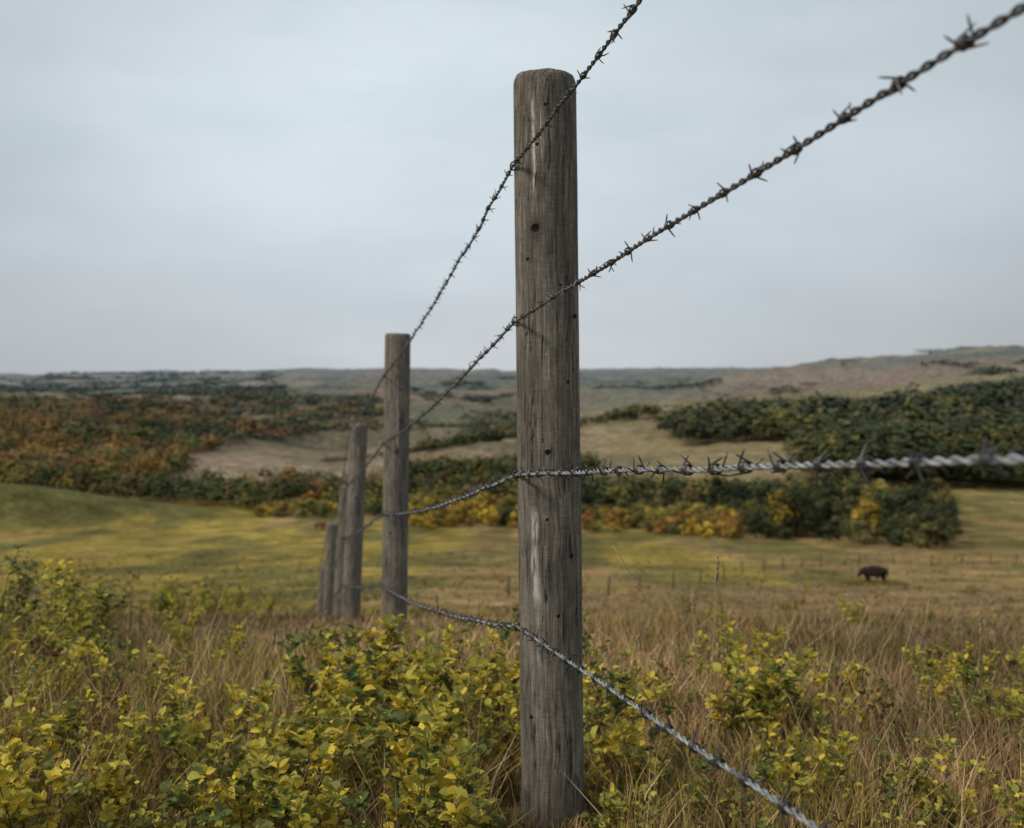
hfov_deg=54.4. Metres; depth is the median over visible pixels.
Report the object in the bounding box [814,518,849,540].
bush
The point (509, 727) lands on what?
shrub
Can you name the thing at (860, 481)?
tree
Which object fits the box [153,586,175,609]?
shrub
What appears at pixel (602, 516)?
bush
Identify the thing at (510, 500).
bush
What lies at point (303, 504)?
bush
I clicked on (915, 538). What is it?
bush
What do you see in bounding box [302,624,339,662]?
shrub
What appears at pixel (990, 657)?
shrub
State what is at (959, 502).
tree
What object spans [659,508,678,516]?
bush
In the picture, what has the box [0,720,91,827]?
shrub
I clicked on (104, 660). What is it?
shrub
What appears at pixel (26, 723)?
shrub
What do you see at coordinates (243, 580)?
shrub
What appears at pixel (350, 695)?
shrub
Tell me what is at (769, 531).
bush
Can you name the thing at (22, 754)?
shrub
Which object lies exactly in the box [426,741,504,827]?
shrub
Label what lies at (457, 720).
shrub
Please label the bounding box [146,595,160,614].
shrub
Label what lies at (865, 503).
tree
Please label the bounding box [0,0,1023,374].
sky
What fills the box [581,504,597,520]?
bush
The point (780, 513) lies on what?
tree
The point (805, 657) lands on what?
shrub
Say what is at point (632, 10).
barbed wire
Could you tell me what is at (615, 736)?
shrub
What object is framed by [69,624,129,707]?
shrub
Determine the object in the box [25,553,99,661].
shrub
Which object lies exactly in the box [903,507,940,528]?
tree
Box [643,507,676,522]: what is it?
bush
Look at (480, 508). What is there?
bush
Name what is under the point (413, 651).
shrub
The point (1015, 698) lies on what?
shrub
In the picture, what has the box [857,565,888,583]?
cow
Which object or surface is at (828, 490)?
tree
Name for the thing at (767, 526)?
bush
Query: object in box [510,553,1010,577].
fence wire
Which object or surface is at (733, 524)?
bush
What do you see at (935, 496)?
tree
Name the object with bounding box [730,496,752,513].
tree
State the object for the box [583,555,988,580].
fence wire
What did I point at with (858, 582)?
pasture grass
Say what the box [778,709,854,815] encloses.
shrub
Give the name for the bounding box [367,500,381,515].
bush
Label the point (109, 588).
shrub
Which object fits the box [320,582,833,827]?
barbed wire
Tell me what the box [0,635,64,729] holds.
shrub
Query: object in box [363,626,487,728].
shrub
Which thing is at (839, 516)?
bush
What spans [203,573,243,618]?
shrub
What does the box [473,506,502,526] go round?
bush
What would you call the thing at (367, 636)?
shrub
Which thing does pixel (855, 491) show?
tree
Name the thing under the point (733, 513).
bush
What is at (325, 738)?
shrub
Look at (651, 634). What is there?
shrub
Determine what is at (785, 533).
bush
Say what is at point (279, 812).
shrub
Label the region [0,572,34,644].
shrub
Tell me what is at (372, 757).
shrub
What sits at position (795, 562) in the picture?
fence wire
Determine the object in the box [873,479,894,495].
tree
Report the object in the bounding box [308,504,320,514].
bush
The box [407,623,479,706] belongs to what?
shrub
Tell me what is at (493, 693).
shrub
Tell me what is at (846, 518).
tree
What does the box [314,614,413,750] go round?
shrub
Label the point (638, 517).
bush
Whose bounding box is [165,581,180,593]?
shrub
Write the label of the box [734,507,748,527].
tree
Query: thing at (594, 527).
bush
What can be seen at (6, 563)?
shrub
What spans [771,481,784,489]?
tree
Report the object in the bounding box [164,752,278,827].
shrub
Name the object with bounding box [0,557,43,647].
shrub
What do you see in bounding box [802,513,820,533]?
tree
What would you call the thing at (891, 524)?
bush
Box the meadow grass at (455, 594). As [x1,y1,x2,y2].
[0,550,1023,618]
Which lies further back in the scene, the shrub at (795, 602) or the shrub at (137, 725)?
the shrub at (795, 602)
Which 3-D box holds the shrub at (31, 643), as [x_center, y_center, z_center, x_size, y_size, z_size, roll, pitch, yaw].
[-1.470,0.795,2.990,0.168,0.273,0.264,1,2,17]
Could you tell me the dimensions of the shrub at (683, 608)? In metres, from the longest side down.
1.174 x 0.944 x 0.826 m
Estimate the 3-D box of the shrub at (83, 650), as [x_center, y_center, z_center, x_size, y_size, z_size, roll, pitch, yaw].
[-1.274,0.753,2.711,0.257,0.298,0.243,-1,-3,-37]
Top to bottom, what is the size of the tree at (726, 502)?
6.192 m
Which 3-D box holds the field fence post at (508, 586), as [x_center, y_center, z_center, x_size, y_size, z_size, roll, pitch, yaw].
[-0.195,10.030,57.090,0.148,1.479,0.144,0,1,0]
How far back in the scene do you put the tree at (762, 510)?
159.64 m
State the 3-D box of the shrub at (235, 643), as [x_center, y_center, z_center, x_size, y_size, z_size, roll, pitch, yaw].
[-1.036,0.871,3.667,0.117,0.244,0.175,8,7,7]
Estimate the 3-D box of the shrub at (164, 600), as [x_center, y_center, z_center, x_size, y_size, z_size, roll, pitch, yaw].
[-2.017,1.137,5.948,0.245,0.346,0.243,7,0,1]
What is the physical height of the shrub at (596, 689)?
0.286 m
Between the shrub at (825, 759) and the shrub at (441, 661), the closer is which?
the shrub at (825, 759)
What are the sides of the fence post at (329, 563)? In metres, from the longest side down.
1.914 x 0.169 x 0.163 m
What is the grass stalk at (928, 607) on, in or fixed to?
on the ground at (78, 525)
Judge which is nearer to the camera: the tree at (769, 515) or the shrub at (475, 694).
the shrub at (475, 694)
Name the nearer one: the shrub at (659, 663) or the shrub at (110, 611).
the shrub at (659, 663)
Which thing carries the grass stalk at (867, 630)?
on the ground at (78, 525)
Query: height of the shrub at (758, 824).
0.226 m
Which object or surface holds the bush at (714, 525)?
on the ground at (78, 525)
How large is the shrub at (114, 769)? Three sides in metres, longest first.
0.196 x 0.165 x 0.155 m
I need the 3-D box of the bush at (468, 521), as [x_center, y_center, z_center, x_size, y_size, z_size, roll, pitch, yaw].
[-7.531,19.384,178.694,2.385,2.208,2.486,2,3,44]
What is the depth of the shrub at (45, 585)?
7.26 m
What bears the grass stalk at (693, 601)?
on the ground at (78, 525)
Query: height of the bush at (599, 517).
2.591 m
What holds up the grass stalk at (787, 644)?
on the ground at (78, 525)
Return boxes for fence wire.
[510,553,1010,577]
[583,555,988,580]
[614,558,1003,586]
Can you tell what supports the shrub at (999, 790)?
on the ground at (78, 525)
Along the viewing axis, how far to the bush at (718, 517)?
164.04 m
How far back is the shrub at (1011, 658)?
2.56 m
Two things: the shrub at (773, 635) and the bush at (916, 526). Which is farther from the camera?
the bush at (916, 526)
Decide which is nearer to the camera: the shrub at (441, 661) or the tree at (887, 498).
the shrub at (441, 661)
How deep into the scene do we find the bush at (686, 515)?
169.08 m
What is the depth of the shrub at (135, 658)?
2.76 m
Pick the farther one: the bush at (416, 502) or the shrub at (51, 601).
the bush at (416, 502)
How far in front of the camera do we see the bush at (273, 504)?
209.32 m
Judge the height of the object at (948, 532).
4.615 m
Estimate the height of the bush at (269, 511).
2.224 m
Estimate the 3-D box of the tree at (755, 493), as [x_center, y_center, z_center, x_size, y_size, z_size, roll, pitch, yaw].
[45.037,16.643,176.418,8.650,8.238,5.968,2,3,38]
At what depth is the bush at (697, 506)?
194.33 m
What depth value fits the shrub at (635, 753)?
2.03 m
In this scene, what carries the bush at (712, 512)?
on the ground at (78, 525)
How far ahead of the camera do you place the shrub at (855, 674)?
2.81 m
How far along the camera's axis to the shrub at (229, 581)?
57.15 m
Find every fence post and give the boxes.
[316,566,324,614]
[323,523,336,616]
[333,485,346,617]
[341,423,367,619]
[380,333,410,636]
[507,576,509,596]
[510,68,583,827]
[607,575,609,595]
[672,571,673,587]
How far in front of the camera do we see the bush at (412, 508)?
188.44 m
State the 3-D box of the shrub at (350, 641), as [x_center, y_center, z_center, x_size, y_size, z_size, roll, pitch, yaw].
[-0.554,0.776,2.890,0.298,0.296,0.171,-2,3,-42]
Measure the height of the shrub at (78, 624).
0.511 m
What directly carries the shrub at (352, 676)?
on the ground at (78, 525)
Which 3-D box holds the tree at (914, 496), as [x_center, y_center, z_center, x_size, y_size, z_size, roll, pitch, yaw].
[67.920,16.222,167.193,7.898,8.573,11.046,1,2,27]
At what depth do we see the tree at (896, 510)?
166.46 m
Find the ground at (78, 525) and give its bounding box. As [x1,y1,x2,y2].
[0,345,1023,827]
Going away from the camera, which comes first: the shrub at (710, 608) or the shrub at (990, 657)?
the shrub at (990, 657)
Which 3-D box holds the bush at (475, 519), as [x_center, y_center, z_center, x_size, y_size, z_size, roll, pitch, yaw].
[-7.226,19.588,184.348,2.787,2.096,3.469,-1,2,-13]
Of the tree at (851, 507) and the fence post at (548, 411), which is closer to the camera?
the fence post at (548, 411)
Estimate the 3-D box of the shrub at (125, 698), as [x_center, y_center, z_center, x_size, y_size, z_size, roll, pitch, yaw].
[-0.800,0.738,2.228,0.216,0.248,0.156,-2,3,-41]
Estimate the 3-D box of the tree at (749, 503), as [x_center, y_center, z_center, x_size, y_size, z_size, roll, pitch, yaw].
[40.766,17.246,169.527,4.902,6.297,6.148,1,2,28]
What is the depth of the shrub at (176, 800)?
1.62 m
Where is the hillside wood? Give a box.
[379,402,665,479]
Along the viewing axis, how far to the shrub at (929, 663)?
2.70 m
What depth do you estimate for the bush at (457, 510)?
185.68 m
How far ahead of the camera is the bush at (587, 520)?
170.62 m
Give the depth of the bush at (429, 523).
174.31 m
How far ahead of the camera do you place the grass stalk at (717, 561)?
2.33 m
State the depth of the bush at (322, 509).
199.43 m
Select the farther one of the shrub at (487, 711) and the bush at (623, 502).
the bush at (623, 502)
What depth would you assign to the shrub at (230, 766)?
1.96 m
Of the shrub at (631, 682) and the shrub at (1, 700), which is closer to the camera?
the shrub at (1, 700)
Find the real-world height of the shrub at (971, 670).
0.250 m
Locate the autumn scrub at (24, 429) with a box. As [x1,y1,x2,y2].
[0,390,383,487]
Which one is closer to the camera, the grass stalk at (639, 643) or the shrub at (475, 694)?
the shrub at (475, 694)
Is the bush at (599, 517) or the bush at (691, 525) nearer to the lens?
the bush at (691, 525)
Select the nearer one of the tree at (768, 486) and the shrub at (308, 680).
the shrub at (308, 680)
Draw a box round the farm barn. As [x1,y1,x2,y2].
[914,349,943,354]
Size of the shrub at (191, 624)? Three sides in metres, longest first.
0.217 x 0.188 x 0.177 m
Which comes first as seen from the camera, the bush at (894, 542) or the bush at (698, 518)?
the bush at (894, 542)
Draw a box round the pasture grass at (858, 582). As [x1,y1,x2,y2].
[840,579,908,585]
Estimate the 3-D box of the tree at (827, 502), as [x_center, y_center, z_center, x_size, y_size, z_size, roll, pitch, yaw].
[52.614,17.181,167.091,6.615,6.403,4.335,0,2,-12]
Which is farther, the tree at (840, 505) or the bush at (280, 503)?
the bush at (280, 503)
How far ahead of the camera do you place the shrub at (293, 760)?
1.91 m
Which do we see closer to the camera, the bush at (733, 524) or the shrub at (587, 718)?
the shrub at (587, 718)
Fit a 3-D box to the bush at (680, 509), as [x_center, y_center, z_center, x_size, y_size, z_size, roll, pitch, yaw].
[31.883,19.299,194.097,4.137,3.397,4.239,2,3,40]
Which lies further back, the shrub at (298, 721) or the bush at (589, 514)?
the bush at (589, 514)
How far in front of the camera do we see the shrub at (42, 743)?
1.78 m
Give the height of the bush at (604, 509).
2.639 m
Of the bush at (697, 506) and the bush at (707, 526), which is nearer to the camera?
the bush at (707, 526)
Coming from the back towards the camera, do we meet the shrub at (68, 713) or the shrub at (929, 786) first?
the shrub at (68, 713)
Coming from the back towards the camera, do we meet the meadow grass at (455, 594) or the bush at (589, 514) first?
the bush at (589, 514)
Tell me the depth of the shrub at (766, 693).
2.43 m
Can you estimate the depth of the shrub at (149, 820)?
1.68 m
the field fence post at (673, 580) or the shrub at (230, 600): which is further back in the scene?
the field fence post at (673, 580)
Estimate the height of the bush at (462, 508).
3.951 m
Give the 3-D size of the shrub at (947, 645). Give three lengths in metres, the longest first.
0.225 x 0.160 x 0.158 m
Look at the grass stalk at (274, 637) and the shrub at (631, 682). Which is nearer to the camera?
the shrub at (631, 682)
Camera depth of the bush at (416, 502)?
205.01 m
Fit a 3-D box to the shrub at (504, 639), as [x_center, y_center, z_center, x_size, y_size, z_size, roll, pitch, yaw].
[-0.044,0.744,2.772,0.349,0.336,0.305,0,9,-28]
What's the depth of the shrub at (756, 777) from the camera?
1.89 m
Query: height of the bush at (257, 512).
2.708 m
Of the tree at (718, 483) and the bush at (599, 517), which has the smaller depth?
the bush at (599, 517)
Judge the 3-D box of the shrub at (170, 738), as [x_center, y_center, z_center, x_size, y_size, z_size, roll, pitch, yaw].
[-0.672,0.703,2.146,0.256,0.314,0.272,10,3,40]
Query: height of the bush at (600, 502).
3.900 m
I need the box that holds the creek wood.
[0,457,949,511]
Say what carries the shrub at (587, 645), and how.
on the ground at (78, 525)
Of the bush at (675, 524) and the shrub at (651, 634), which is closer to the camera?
the shrub at (651, 634)
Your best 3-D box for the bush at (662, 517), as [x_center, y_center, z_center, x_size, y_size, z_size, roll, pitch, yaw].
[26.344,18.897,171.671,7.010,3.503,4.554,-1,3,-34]
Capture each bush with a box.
[250,505,266,516]
[264,506,274,515]
[267,501,278,510]
[274,500,295,514]
[274,505,288,517]
[291,499,311,516]
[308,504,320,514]
[315,502,337,517]
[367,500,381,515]
[408,505,431,521]
[409,515,419,525]
[410,498,427,507]
[415,512,432,527]
[422,518,437,529]
[430,503,455,525]
[439,513,460,527]
[445,501,457,513]
[446,505,465,522]
[447,503,470,517]
[458,501,473,514]
[463,516,477,526]
[465,503,492,522]
[466,500,481,511]
[467,514,477,523]
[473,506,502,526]
[491,499,508,509]
[492,505,503,522]
[498,495,517,508]
[498,505,517,525]
[508,511,517,527]
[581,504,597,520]
[581,508,595,520]
[581,516,595,529]
[589,521,602,531]
[590,497,604,512]
[592,504,608,515]
[593,508,600,519]
[598,513,621,524]
[599,508,614,518]
[603,505,633,526]
[608,519,621,531]
[610,504,627,511]
[614,497,635,514]
[616,510,633,525]
[627,511,647,528]
[629,504,644,513]
[637,506,649,519]
[641,521,656,531]
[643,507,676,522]
[644,507,657,525]
[647,513,676,529]
[649,520,669,534]
[658,516,678,532]
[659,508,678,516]
[664,517,685,534]
[666,505,686,511]
[667,501,696,518]
[673,510,706,531]
[678,517,698,535]
[682,504,705,517]
[684,515,710,532]
[689,508,703,515]
[694,522,717,538]
[703,509,723,521]
[703,520,719,535]
[704,512,745,534]
[714,517,744,538]
[715,505,726,513]
[717,520,746,535]
[724,509,737,516]
[725,526,740,539]
[756,518,773,534]
[759,526,779,537]
[774,523,793,540]
[777,519,811,535]
[808,523,824,536]
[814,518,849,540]
[831,512,851,532]
[834,517,891,544]
[879,516,908,543]
[887,521,911,540]
[888,531,903,546]
[896,522,947,548]
[905,519,918,536]
[908,531,927,545]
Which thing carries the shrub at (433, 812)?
on the ground at (78, 525)
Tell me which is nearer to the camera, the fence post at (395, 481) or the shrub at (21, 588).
the shrub at (21, 588)
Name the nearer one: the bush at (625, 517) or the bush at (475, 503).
the bush at (625, 517)
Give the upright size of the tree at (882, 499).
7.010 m
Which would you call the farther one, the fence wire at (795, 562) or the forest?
the forest
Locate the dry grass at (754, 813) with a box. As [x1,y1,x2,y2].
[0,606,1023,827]
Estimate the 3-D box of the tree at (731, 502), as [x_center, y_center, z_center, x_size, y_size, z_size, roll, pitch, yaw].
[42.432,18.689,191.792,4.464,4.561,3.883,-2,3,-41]
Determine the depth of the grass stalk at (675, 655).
2.23 m
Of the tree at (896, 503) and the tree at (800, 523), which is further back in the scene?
the tree at (896, 503)
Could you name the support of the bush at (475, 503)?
on the ground at (78, 525)
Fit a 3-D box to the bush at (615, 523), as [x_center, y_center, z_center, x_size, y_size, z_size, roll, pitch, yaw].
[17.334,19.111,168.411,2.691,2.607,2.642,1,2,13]
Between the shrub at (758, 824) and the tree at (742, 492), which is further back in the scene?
the tree at (742, 492)
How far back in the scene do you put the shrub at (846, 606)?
5.95 m
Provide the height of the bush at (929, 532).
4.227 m
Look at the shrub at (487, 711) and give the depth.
2.49 m
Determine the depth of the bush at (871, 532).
144.88 m
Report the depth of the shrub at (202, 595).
43.69 m
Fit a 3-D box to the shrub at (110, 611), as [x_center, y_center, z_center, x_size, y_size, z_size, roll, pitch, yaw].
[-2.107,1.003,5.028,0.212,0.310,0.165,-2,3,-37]
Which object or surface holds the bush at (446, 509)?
on the ground at (78, 525)
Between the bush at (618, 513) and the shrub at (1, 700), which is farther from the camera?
the bush at (618, 513)
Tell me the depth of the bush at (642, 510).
193.21 m
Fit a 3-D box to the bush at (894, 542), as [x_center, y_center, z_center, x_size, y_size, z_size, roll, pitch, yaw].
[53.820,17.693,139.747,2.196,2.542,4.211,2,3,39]
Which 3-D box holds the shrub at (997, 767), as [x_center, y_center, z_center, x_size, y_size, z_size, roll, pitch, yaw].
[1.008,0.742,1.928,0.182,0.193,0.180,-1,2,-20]
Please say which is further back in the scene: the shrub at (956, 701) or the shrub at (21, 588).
the shrub at (21, 588)
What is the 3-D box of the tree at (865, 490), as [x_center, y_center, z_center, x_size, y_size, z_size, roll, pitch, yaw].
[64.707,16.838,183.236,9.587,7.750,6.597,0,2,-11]
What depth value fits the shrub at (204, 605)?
33.06 m
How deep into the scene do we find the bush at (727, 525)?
159.99 m
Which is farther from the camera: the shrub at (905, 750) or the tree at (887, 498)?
the tree at (887, 498)
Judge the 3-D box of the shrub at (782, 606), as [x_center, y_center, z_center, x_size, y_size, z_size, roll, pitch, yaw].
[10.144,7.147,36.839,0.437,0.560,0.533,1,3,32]
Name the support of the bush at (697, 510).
on the ground at (78, 525)
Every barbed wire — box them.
[316,2,1023,597]
[316,435,1023,612]
[318,0,641,578]
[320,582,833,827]
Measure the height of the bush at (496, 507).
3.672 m
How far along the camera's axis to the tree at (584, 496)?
208.06 m
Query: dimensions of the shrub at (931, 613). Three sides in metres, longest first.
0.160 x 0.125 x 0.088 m
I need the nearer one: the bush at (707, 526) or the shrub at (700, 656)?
the shrub at (700, 656)
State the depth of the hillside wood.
500.54 m
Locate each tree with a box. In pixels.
[581,481,597,506]
[660,483,677,506]
[705,476,726,507]
[719,478,758,508]
[722,485,735,503]
[723,500,739,512]
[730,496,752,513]
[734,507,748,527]
[738,497,761,519]
[739,505,771,535]
[741,510,771,538]
[745,484,775,520]
[753,479,782,504]
[761,506,776,526]
[763,488,793,528]
[763,488,803,533]
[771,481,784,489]
[771,485,826,537]
[791,482,811,492]
[796,483,848,528]
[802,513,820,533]
[806,498,842,526]
[813,488,844,502]
[817,486,838,505]
[836,510,860,538]
[839,484,859,502]
[840,484,880,506]
[840,503,859,520]
[842,483,860,505]
[849,495,882,532]
[850,477,873,491]
[855,493,880,517]
[867,501,888,530]
[872,487,892,495]
[872,491,899,517]
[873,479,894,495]
[874,489,895,524]
[883,499,903,522]
[887,508,906,522]
[889,484,941,521]
[892,513,916,527]
[898,494,915,515]
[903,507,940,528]
[915,493,943,521]
[915,494,962,536]
[918,499,960,543]
[928,490,965,514]
[929,477,954,493]
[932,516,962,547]
[936,489,955,508]
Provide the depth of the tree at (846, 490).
201.97 m
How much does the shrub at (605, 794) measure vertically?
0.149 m
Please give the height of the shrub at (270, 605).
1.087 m
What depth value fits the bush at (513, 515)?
176.43 m
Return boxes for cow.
[315,522,326,529]
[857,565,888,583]
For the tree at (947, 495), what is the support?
on the ground at (78, 525)
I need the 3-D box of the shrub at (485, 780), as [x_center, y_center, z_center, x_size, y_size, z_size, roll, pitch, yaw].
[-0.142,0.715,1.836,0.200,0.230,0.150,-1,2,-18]
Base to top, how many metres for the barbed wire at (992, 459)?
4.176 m
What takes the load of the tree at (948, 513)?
on the ground at (78, 525)
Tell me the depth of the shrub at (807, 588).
66.16 m
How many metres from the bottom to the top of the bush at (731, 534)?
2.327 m
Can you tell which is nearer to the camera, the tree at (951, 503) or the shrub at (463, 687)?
the shrub at (463, 687)
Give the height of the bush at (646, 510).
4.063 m
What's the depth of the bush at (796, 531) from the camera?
163.42 m
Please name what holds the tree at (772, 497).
on the ground at (78, 525)
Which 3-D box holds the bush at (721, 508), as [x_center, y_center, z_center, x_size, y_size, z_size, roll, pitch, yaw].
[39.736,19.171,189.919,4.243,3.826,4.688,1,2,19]
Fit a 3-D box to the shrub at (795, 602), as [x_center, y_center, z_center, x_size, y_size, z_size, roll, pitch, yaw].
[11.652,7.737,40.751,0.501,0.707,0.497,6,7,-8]
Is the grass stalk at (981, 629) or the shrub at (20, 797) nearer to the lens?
the shrub at (20, 797)
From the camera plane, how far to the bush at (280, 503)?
203.84 m
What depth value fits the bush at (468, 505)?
196.04 m
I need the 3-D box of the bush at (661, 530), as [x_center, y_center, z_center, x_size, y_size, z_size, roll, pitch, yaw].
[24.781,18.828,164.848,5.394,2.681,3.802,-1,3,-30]
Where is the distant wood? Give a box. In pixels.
[0,358,1023,403]
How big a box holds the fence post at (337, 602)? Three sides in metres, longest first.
1.914 x 0.158 x 0.151 m
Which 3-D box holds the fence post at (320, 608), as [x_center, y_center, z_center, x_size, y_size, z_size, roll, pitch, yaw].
[-3.223,3.477,16.676,0.168,1.877,0.160,5,2,0]
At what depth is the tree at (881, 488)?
194.10 m
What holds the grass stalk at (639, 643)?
on the ground at (78, 525)
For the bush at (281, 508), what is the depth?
198.80 m
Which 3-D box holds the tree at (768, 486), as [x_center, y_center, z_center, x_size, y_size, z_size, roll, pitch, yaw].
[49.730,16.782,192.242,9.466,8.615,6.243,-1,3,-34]
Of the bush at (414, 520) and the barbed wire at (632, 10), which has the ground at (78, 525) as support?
the bush at (414, 520)
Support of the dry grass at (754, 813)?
on the ground at (78, 525)
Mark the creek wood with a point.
(290, 484)
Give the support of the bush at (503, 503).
on the ground at (78, 525)
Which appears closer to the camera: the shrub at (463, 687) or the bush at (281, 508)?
the shrub at (463, 687)
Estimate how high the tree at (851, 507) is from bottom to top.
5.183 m
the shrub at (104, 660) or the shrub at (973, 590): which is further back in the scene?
the shrub at (973, 590)
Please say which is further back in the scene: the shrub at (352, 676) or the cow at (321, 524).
the cow at (321, 524)
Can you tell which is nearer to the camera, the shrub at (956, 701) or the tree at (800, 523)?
the shrub at (956, 701)
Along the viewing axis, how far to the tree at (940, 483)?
205.31 m
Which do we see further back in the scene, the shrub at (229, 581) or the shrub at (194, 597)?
the shrub at (229, 581)
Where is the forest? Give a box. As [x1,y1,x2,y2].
[653,372,1023,480]
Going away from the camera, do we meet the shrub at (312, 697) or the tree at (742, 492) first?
the shrub at (312, 697)
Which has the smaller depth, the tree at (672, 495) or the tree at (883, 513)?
the tree at (883, 513)
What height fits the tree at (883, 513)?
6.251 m
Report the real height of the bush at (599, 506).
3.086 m
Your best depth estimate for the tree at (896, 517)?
154.32 m
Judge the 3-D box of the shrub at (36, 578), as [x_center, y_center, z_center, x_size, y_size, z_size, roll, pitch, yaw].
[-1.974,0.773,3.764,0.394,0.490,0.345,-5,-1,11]
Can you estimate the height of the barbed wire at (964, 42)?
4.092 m
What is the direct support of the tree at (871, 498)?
on the ground at (78, 525)
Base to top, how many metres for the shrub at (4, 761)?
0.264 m
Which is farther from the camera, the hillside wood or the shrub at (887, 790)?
the hillside wood
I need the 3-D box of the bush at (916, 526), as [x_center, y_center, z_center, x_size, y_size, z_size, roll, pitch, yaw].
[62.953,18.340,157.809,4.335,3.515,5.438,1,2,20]
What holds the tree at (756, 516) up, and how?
on the ground at (78, 525)
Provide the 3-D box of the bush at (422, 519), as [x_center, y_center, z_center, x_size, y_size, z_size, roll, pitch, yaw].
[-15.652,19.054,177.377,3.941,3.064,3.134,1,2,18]
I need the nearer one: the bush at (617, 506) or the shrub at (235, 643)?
the shrub at (235, 643)
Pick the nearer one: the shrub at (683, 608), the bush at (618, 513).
the shrub at (683, 608)
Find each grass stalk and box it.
[262,629,276,717]
[434,594,439,688]
[613,546,725,776]
[636,635,645,705]
[691,593,695,739]
[706,553,719,766]
[774,629,790,715]
[855,624,870,759]
[907,599,931,692]
[972,615,983,709]
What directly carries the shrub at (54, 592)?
on the ground at (78, 525)
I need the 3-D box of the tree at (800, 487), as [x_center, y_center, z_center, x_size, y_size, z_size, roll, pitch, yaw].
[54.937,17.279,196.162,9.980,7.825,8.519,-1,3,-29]
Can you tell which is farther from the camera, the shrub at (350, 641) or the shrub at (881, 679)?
the shrub at (350, 641)
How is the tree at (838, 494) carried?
on the ground at (78, 525)
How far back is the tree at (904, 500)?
184.69 m
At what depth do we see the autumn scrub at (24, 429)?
584.31 m
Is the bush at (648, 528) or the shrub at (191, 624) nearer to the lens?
the shrub at (191, 624)
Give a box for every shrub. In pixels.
[0,555,28,667]
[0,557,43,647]
[0,557,121,685]
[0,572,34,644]
[0,624,60,701]
[0,634,95,732]
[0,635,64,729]
[0,667,93,795]
[0,694,21,739]
[0,718,30,755]
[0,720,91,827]
[0,724,60,827]
[0,745,28,817]
[0,754,15,787]
[5,543,127,668]
[5,576,41,658]
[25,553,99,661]
[39,589,75,614]
[40,564,90,613]
[41,755,147,827]
[57,705,171,806]
[61,620,162,736]
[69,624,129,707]
[82,581,115,636]
[93,563,139,620]
[98,778,179,827]
[99,687,211,778]
[101,640,214,721]
[119,583,127,593]
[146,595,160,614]
[150,575,193,626]
[150,659,279,796]
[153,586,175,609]
[156,762,273,827]
[162,607,202,649]
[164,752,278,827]
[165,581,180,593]
[185,581,216,606]
[187,589,216,615]
[191,577,222,614]
[200,737,271,803]
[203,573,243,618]
[206,578,251,615]
[211,622,246,672]
[216,578,231,597]
[218,703,360,827]
[238,702,305,827]
[245,684,314,789]
[255,591,275,617]
[271,671,336,768]
[276,624,373,713]
[276,726,360,816]
[277,770,354,827]
[279,642,383,731]
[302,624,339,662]
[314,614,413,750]
[317,627,381,700]
[320,716,379,792]
[321,668,462,824]
[328,648,428,777]
[341,791,444,827]
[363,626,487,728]
[369,700,471,827]
[377,738,489,827]
[386,633,451,702]
[389,652,495,757]
[392,645,484,763]
[403,692,495,797]
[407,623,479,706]
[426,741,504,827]
[452,607,519,725]
[465,636,519,738]
[474,677,520,785]
[482,701,519,748]
[580,782,660,827]
[582,613,631,726]
[583,646,643,732]
[583,674,640,765]
[584,640,647,737]
[584,660,662,786]
[584,704,691,813]
[585,603,596,616]
[633,627,656,649]
[639,659,702,722]
[673,588,698,617]
[675,630,743,703]
[679,757,768,827]
[684,768,774,827]
[703,600,726,621]
[704,634,794,763]
[711,610,786,678]
[714,632,817,738]
[749,711,858,826]
[754,663,884,753]
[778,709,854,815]
[779,598,789,612]
[792,594,802,608]
[803,580,812,593]
[810,652,870,731]
[829,738,942,827]
[837,594,869,625]
[858,661,966,779]
[875,663,940,749]
[879,728,935,808]
[893,734,978,827]
[902,644,977,734]
[921,602,937,620]
[923,645,1001,717]
[932,633,980,674]
[956,665,1023,748]
[967,585,976,595]
[968,756,1023,824]
[989,687,1023,759]
[993,783,1023,827]
[1000,646,1023,707]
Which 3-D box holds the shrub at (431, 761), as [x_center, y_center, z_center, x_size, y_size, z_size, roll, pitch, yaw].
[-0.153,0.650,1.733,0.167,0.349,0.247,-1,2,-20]
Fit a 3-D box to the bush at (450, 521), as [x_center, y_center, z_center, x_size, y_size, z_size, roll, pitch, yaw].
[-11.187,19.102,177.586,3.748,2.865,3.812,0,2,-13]
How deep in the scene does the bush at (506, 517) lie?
180.49 m
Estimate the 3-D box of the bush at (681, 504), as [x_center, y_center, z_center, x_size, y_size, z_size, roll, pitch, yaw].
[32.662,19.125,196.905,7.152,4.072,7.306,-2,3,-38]
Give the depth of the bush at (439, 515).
179.31 m
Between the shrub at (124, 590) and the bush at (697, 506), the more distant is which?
the bush at (697, 506)
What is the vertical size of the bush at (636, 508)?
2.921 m
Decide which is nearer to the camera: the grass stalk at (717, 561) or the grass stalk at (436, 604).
the grass stalk at (717, 561)
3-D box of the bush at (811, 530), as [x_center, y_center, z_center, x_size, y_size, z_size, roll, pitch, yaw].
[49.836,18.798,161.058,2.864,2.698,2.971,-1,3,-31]
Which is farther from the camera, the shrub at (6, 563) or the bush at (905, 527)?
the bush at (905, 527)
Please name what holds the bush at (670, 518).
on the ground at (78, 525)
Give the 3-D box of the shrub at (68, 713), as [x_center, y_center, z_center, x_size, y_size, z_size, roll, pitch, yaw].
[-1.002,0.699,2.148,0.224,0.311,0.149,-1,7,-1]
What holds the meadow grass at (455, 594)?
on the ground at (78, 525)

